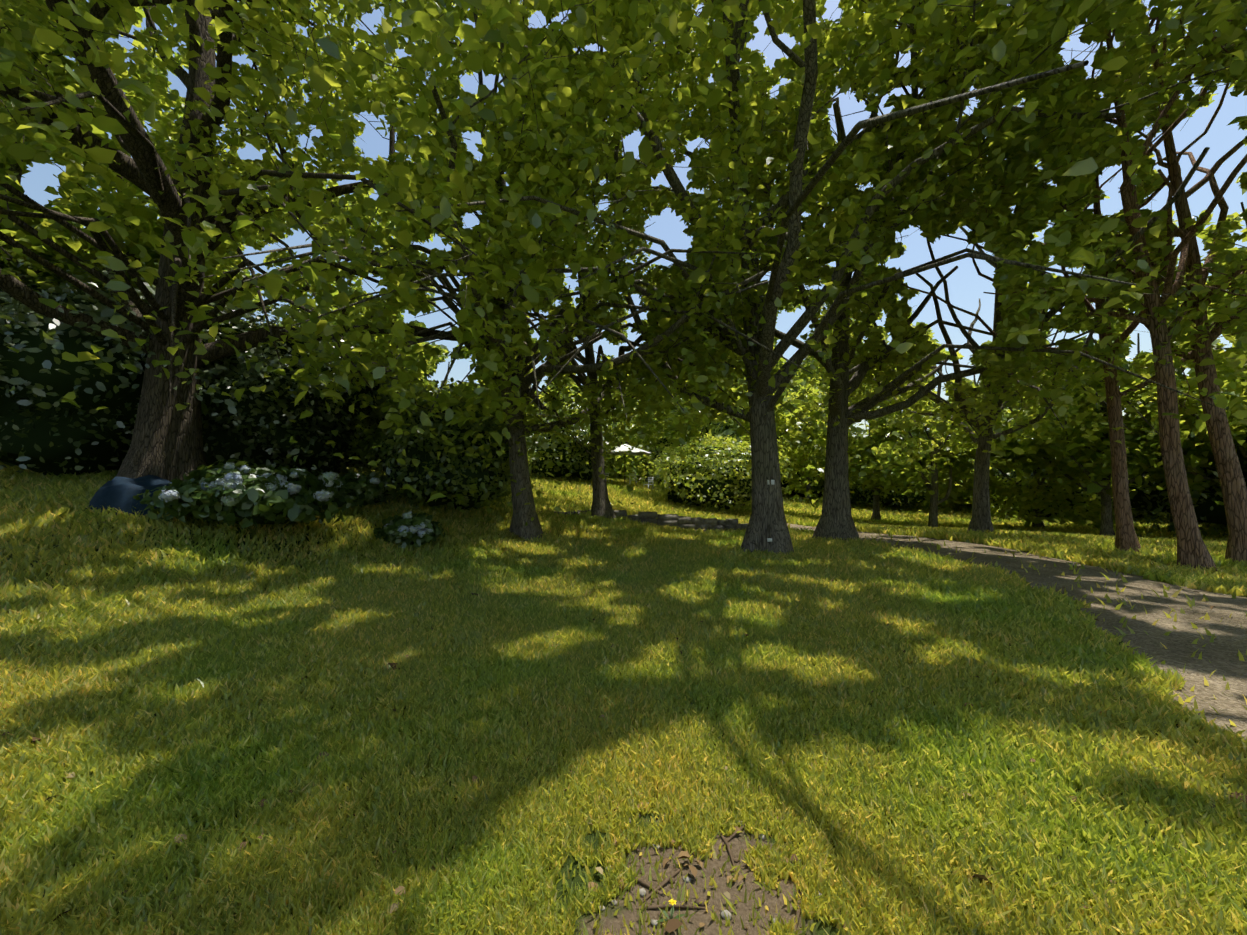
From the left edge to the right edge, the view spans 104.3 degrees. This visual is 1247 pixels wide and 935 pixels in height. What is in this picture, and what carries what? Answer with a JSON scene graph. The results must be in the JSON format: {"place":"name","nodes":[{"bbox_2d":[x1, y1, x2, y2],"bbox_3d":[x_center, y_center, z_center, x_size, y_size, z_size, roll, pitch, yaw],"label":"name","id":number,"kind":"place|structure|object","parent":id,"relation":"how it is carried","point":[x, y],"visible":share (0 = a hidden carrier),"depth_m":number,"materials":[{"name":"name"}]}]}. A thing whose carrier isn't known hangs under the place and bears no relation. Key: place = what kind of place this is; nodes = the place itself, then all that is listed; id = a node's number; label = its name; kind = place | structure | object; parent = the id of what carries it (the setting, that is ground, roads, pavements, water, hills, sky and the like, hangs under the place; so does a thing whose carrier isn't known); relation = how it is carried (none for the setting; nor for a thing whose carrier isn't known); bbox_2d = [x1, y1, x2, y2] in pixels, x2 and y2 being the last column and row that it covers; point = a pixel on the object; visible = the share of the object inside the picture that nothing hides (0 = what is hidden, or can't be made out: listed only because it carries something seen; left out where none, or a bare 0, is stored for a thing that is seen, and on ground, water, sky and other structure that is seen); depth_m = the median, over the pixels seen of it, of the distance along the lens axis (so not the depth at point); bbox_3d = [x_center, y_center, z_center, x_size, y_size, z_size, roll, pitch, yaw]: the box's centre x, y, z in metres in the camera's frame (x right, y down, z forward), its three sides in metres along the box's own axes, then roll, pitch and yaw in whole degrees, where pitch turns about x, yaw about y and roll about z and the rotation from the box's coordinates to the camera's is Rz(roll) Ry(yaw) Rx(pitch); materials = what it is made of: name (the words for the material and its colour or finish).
{"place":"outdoors","nodes":[
{"label":"outdoors","id":0,"kind":"place"},
{"bbox_2d":[1,502,1246,934],"bbox_3d":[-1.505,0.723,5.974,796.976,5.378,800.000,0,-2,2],"label":"lawn terrain","id":1,"kind":"structure","parent":0,"point":[613,922],"depth_m":1.88,"materials":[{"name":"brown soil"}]},
{"bbox_2d":[79,475,189,516],"bbox_3d":[-8.172,0.525,8.563,1.848,0.795,0.875,1,-2,-23],"label":"rock","id":2,"kind":"object","parent":1,"relation":"on","point":[118,492],"visible":0.52,"depth_m":8.13,"materials":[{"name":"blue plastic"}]},
{"bbox_2d":[0,242,271,478],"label":"dark shrub","id":3,"kind":"object","parent":1,"relation":"on","point":[35,369],"visible":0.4,"depth_m":9.44,"materials":[{"name":"green plant"}]},
{"bbox_2d":[0,0,326,327],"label":"tree","id":4,"kind":"object","parent":1,"relation":"on","point":[130,240],"visible":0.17,"depth_m":11.88,"materials":[{"name":"green plant"}]},
{"bbox_2d":[0,0,329,326],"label":"tree","id":5,"kind":"object","parent":1,"relation":"on","point":[34,240],"visible":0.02,"depth_m":12.33,"materials":[{"name":"green plant"}]},
{"bbox_2d":[0,0,440,282],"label":"oak tree","id":6,"kind":"object","parent":1,"relation":"on","point":[17,33],"visible":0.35,"depth_m":6.89,"materials":[{"name":"green plant"}]},
{"bbox_2d":[158,195,290,284],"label":"tree","id":7,"kind":"object","parent":1,"relation":"on","point":[257,235],"depth_m":31.07,"materials":[{"name":"green plant"}]},
{"bbox_2d":[40,259,437,475],"bbox_3d":[-9.287,-2.071,12.492,8.812,4.857,6.428,0,-2,2],"label":"dark shrub","id":8,"kind":"object","parent":1,"relation":"on","point":[266,428],"visible":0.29,"depth_m":11.14,"materials":[{"name":"green plant"}]},
{"bbox_2d":[133,459,347,529],"bbox_3d":[-6.846,0.484,8.646,2.939,1.245,2.684,-1,-2,31],"label":"hydrangea shrub","id":9,"kind":"object","parent":1,"relation":"on","point":[242,494],"visible":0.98,"depth_m":8.08,"materials":[{"name":"green plant"}]},
{"bbox_2d":[0,0,681,533],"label":"oak tree","id":10,"kind":"object","parent":1,"relation":"on","point":[168,440],"visible":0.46,"depth_m":8.63,"materials":[{"name":"green plant"}]},
{"bbox_2d":[240,159,444,394],"bbox_3d":[-16.142,-8.280,24.472,15.578,17.188,11.063,1,-2,-25],"label":"tree","id":11,"kind":"object","parent":1,"relation":"on","point":[351,233],"depth_m":25.06,"materials":[{"name":"green plant"}]},
{"bbox_2d":[313,471,382,509],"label":"hydrangea shrub","id":12,"kind":"object","parent":1,"relation":"on","point":[352,490],"visible":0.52,"depth_m":10.55,"materials":[{"name":"green plant"}]},
{"bbox_2d":[341,468,402,504],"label":"low shrub","id":13,"kind":"object","parent":1,"relation":"on","point":[383,495],"visible":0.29,"depth_m":11.42,"materials":[{"name":"green plant"}]},
{"bbox_2d":[322,221,440,400],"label":"tree","id":14,"kind":"object","parent":1,"relation":"on","point":[355,287],"visible":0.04,"depth_m":31.99,"materials":[{"name":"green plant"}]},
{"bbox_2d":[336,382,427,474],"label":"dark shrub","id":15,"kind":"object","parent":1,"relation":"on","point":[360,463],"depth_m":14.04,"materials":[{"name":"green plant"}]},
{"bbox_2d":[373,511,444,548],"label":"hydrangea shrub","id":16,"kind":"object","parent":1,"relation":"on","point":[406,529],"visible":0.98,"depth_m":9.32,"materials":[{"name":"green plant"}]},
{"bbox_2d":[396,287,447,389],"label":"tree","id":17,"kind":"object","parent":1,"relation":"on","point":[400,316],"depth_m":54.89,"materials":[{"name":"green plant"}]},
{"bbox_2d":[401,286,478,387],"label":"tree","id":18,"kind":"object","parent":1,"relation":"on","point":[431,306],"depth_m":56.35,"materials":[{"name":"green plant"}]},
{"bbox_2d":[342,377,544,510],"bbox_3d":[-4.696,-0.598,13.256,5.190,3.614,4.985,0,-2,2],"label":"dark shrub","id":19,"kind":"object","parent":1,"relation":"on","point":[424,447],"visible":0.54,"depth_m":11.85,"materials":[{"name":"green plant"}]},
{"bbox_2d":[425,344,547,391],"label":"tree","id":20,"kind":"object","parent":1,"relation":"on","point":[467,356],"depth_m":55.49,"materials":[{"name":"green plant"}]},
{"bbox_2d":[160,0,827,518],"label":"oak tree","id":21,"kind":"object","parent":1,"relation":"on","point":[600,506],"depth_m":10.87,"materials":[{"name":"green plant"}]},
{"bbox_2d":[397,253,607,456],"bbox_3d":[-7.939,-8.240,33.284,15.238,18.004,12.310,0,-2,2],"label":"tree","id":22,"kind":"object","parent":1,"relation":"on","point":[443,351],"depth_m":32.16,"materials":[{"name":"green plant"}]},
{"bbox_2d":[6,0,1035,540],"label":"oak tree","id":23,"kind":"object","parent":1,"relation":"on","point":[416,22],"visible":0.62,"depth_m":7.43,"materials":[{"name":"green plant"}]},
{"bbox_2d":[529,328,619,406],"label":"tree","id":24,"kind":"object","parent":1,"relation":"on","point":[535,340],"depth_m":58.77,"materials":[{"name":"green plant"}]},
{"bbox_2d":[526,397,624,480],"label":"light shrub","id":25,"kind":"object","parent":1,"relation":"on","point":[565,468],"visible":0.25,"depth_m":25.74,"materials":[{"name":"green plant"}]},
{"bbox_2d":[529,266,627,413],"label":"tree","id":26,"kind":"object","parent":1,"relation":"on","point":[567,384],"depth_m":42.87,"materials":[{"name":"green plant"}]},
{"bbox_2d":[604,322,628,359],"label":"tree","id":27,"kind":"object","parent":1,"relation":"on","point":[625,331],"depth_m":66.84,"materials":[{"name":"green plant"}]},
{"bbox_2d":[0,461,1246,934],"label":"grass","id":28,"kind":"structure","parent":1,"relation":"on","point":[208,635],"depth_m":3.01,"materials":[{"name":"green plant"}]},
{"bbox_2d":[2,522,1246,932],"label":"fallen leaves","id":29,"kind":"object","parent":1,"relation":"on","point":[672,926],"visible":0.52,"depth_m":2.04,"materials":[{"name":"brown plant"}]},
{"bbox_2d":[608,444,650,483],"bbox_3d":[0.077,-0.119,28.970,3.058,2.600,3.058,1,-2,-15],"label":"parasol and table","id":30,"kind":"object","parent":1,"relation":"on","point":[635,451],"visible":0.56,"depth_m":28.73,"materials":[{"name":"fabric"}]},
{"bbox_2d":[606,396,657,479],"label":"shrub","id":31,"kind":"object","parent":1,"relation":"on","point":[615,472],"depth_m":46.41,"materials":[{"name":"green plant"}]},
{"bbox_2d":[557,264,724,486],"bbox_3d":[2.217,-7.478,37.224,13.909,19.275,15.134,0,-2,2],"label":"tree","id":32,"kind":"object","parent":1,"relation":"on","point":[631,440],"visible":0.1,"depth_m":34.91,"materials":[{"name":"green plant"}]},
{"bbox_2d":[618,407,671,481],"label":"shrub","id":33,"kind":"object","parent":1,"relation":"on","point":[634,408],"depth_m":48.12,"materials":[{"name":"green plant"}]},
{"bbox_2d":[643,477,652,487],"bbox_3d":[1.463,0.996,28.484,0.420,0.900,0.420,2,-3,-42],"label":"white chair","id":34,"kind":"object","parent":1,"relation":"on","point":[648,484],"visible":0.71,"depth_m":28.50,"materials":[{"name":"paint"}]},
{"bbox_2d":[550,509,747,531],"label":"dry stone wall","id":35,"kind":"structure","parent":1,"relation":"on","point":[696,523],"depth_m":15.15,"materials":[{"name":"grey stone"}]},
{"bbox_2d":[655,899,686,932],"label":"dandelion","id":36,"kind":"object","parent":1,"relation":"on","point":[672,901],"visible":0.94,"depth_m":1.72,"materials":[{"name":"green plant"}]},
{"bbox_2d":[617,426,739,485],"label":"light shrub","id":37,"kind":"object","parent":1,"relation":"on","point":[659,450],"visible":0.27,"depth_m":35.01,"materials":[{"name":"green plant"}]},
{"bbox_2d":[151,0,1246,554],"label":"oak tree","id":38,"kind":"object","parent":1,"relation":"on","point":[767,518],"visible":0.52,"depth_m":8.06,"materials":[{"name":"green plant"}]},
{"bbox_2d":[767,480,773,541],"bbox_3d":[3.055,0.893,10.052,0.154,1.274,0.093,-1,-2,17],"label":"tree tag","id":39,"kind":"object","parent":38,"relation":"attached to","point":[770,539],"visible":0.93,"depth_m":10.10,"materials":[{"name":"paint"}]},
{"bbox_2d":[588,780,848,934],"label":"worn patch debris","id":40,"kind":"object","parent":1,"relation":"on","point":[673,875],"visible":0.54,"depth_m":1.84,"materials":[{"name":"plant"}]},
{"bbox_2d":[645,435,794,511],"bbox_3d":[4.518,0.320,23.660,7.118,3.886,6.743,0,-2,2],"label":"light shrub","id":41,"kind":"object","parent":1,"relation":"on","point":[685,470],"visible":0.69,"depth_m":21.96,"materials":[{"name":"green plant"}]},
{"bbox_2d":[653,298,829,507],"bbox_3d":[7.600,-3.871,28.898,12.402,13.418,11.639,0,-2,2],"label":"tree","id":42,"kind":"object","parent":1,"relation":"on","point":[788,429],"visible":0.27,"depth_m":27.86,"materials":[{"name":"green plant"}]},
{"bbox_2d":[700,391,816,494],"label":"shrub","id":43,"kind":"object","parent":1,"relation":"on","point":[727,428],"visible":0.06,"depth_m":43.45,"materials":[{"name":"green plant"}]},
{"bbox_2d":[727,288,887,435],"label":"tree","id":44,"kind":"object","parent":1,"relation":"on","point":[802,363],"visible":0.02,"depth_m":47.93,"materials":[{"name":"green plant"}]},
{"bbox_2d":[777,257,853,498],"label":"tree","id":45,"kind":"object","parent":1,"relation":"on","point":[802,383],"visible":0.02,"depth_m":43.91,"materials":[{"name":"green plant"}]},
{"bbox_2d":[782,423,855,498],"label":"shrub belt","id":46,"kind":"object","parent":1,"relation":"on","point":[818,487],"depth_m":45.94,"materials":[{"name":"green plant"}]},
{"bbox_2d":[818,455,973,510],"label":"shrub","id":47,"kind":"object","parent":1,"relation":"on","point":[860,496],"visible":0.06,"depth_m":38.34,"materials":[{"name":"green plant"}]},
{"bbox_2d":[546,0,1246,540],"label":"oak tree","id":48,"kind":"object","parent":1,"relation":"on","point":[836,518],"visible":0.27,"depth_m":9.85,"materials":[{"name":"green plant"}]},
{"bbox_2d":[849,422,966,506],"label":"shrub","id":49,"kind":"object","parent":1,"relation":"on","point":[902,434],"visible":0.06,"depth_m":44.87,"materials":[{"name":"green plant"}]},
{"bbox_2d":[779,238,1043,519],"bbox_3d":[15.009,-6.007,29.636,15.329,19.498,12.121,1,-2,-17],"label":"tree","id":50,"kind":"object","parent":1,"relation":"on","point":[997,484],"visible":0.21,"depth_m":27.39,"materials":[{"name":"green plant"}]},
{"bbox_2d":[806,250,1057,526],"bbox_3d":[15.475,-3.324,24.336,11.822,13.716,12.369,1,-2,-24],"label":"tree","id":51,"kind":"object","parent":1,"relation":"on","point":[865,462],"visible":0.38,"depth_m":23.42,"materials":[{"name":"green plant"}]},
{"bbox_2d":[886,322,1039,430],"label":"tree","id":52,"kind":"object","parent":1,"relation":"on","point":[960,356],"visible":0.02,"depth_m":48.16,"materials":[{"name":"green plant"}]},
{"bbox_2d":[899,324,1047,463],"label":"tree","id":53,"kind":"object","parent":1,"relation":"on","point":[970,380],"depth_m":40.45,"materials":[{"name":"green plant"}]},
{"bbox_2d":[939,398,1049,510],"bbox_3d":[33.811,-1.004,41.211,14.474,9.941,11.188,0,-2,2],"label":"shrub","id":54,"kind":"object","parent":1,"relation":"on","point":[1005,417],"depth_m":39.76,"materials":[{"name":"green plant"}]},
{"bbox_2d":[941,283,1050,501],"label":"tree","id":55,"kind":"object","parent":1,"relation":"on","point":[1048,342],"depth_m":48.16,"materials":[{"name":"green plant"}]},
{"bbox_2d":[748,3,1246,532],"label":"oak tree","id":56,"kind":"object","parent":1,"relation":"on","point":[980,515],"visible":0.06,"depth_m":14.77,"materials":[{"name":"green plant"}]},
{"bbox_2d":[752,0,1246,570],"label":"tree","id":57,"kind":"object","parent":1,"relation":"on","point":[1192,548],"visible":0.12,"depth_m":9.24,"materials":[{"name":"green plant"}]},
{"bbox_2d":[761,0,1246,551],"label":"tree","id":58,"kind":"object","parent":1,"relation":"on","point":[1125,538],"visible":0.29,"depth_m":9.96,"materials":[{"name":"green plant"}]},
{"bbox_2d":[911,230,1149,533],"bbox_3d":[23.197,-5.494,27.797,14.969,18.767,11.505,1,-2,-32],"label":"tree","id":59,"kind":"object","parent":1,"relation":"on","point":[1075,472],"visible":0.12,"depth_m":23.97,"materials":[{"name":"green plant"}]},
{"bbox_2d":[821,0,1246,561],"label":"tree","id":60,"kind":"object","parent":1,"relation":"on","point":[1232,481],"visible":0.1,"depth_m":9.84,"materials":[{"name":"green plant"}]},
{"bbox_2d":[966,447,1113,519],"bbox_3d":[30.574,0.715,35.587,12.870,6.300,10.497,0,-2,2],"label":"shrub","id":61,"kind":"object","parent":1,"relation":"on","point":[1012,473],"visible":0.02,"depth_m":34.12,"materials":[{"name":"green plant"}]},
{"bbox_2d":[841,0,1246,272],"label":"oak tree","id":62,"kind":"object","parent":1,"relation":"on","point":[1197,34],"visible":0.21,"depth_m":6.81,"materials":[{"name":"green plant"}]},
{"bbox_2d":[965,262,1243,532],"bbox_3d":[28.843,-4.305,26.563,15.015,16.868,13.561,1,-2,-32],"label":"tree","id":63,"kind":"object","parent":1,"relation":"on","point":[1012,507],"visible":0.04,"depth_m":27.26,"materials":[{"name":"green plant"}]},
{"bbox_2d":[972,188,1246,535],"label":"tree","id":64,"kind":"object","parent":1,"relation":"on","point":[1036,445],"visible":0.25,"depth_m":20.56,"materials":[{"name":"green plant"}]},
{"bbox_2d":[1092,409,1169,521],"bbox_3d":[38.178,-0.248,35.393,14.830,8.657,11.554,0,-2,2],"label":"shrub belt","id":65,"kind":"object","parent":1,"relation":"on","point":[1126,417],"depth_m":34.02,"materials":[{"name":"green plant"}]},
{"bbox_2d":[1074,301,1224,435],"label":"tree","id":66,"kind":"object","parent":1,"relation":"on","point":[1130,342],"depth_m":37.48,"materials":[{"name":"green plant"}]},
{"bbox_2d":[1119,217,1193,416],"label":"tree","id":67,"kind":"object","parent":1,"relation":"on","point":[1138,345],"depth_m":35.39,"materials":[{"name":"green plant"}]},
{"bbox_2d":[1088,408,1228,533],"bbox_3d":[31.392,-0.160,25.053,12.458,7.507,9.293,0,-2,2],"label":"shrub","id":68,"kind":"object","parent":1,"relation":"on","point":[1138,496],"visible":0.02,"depth_m":25.37,"materials":[{"name":"green plant"}]},
{"bbox_2d":[1078,106,1246,536],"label":"tree","id":69,"kind":"object","parent":1,"relation":"on","point":[1198,476],"visible":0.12,"depth_m":19.12,"materials":[{"name":"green plant"}]},
{"bbox_2d":[1116,76,1246,436],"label":"tree","id":70,"kind":"object","parent":1,"relation":"on","point":[1240,391],"visible":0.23,"depth_m":13.39,"materials":[{"name":"green plant"}]},
{"bbox_2d":[1136,402,1246,539],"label":"shrub","id":71,"kind":"object","parent":1,"relation":"on","point":[1210,510],"visible":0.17,"depth_m":19.75,"materials":[{"name":"green plant"}]},
{"bbox_2d":[1176,333,1234,381],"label":"tree","id":72,"kind":"object","parent":1,"relation":"on","point":[1180,374],"visible":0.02,"depth_m":34.76,"materials":[{"name":"green plant"}]},
{"bbox_2d":[20,0,1246,479],"label":"sky","id":73,"kind":"structure","parent":0,"point":[965,286],"materials":[{"name":"blue"}]},
{"bbox_2d":[787,523,1246,739],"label":"gravel path","id":74,"kind":"structure","parent":0,"point":[1221,651],"depth_m":5.63,"materials":[{"name":"grey gravel"}]}
]}

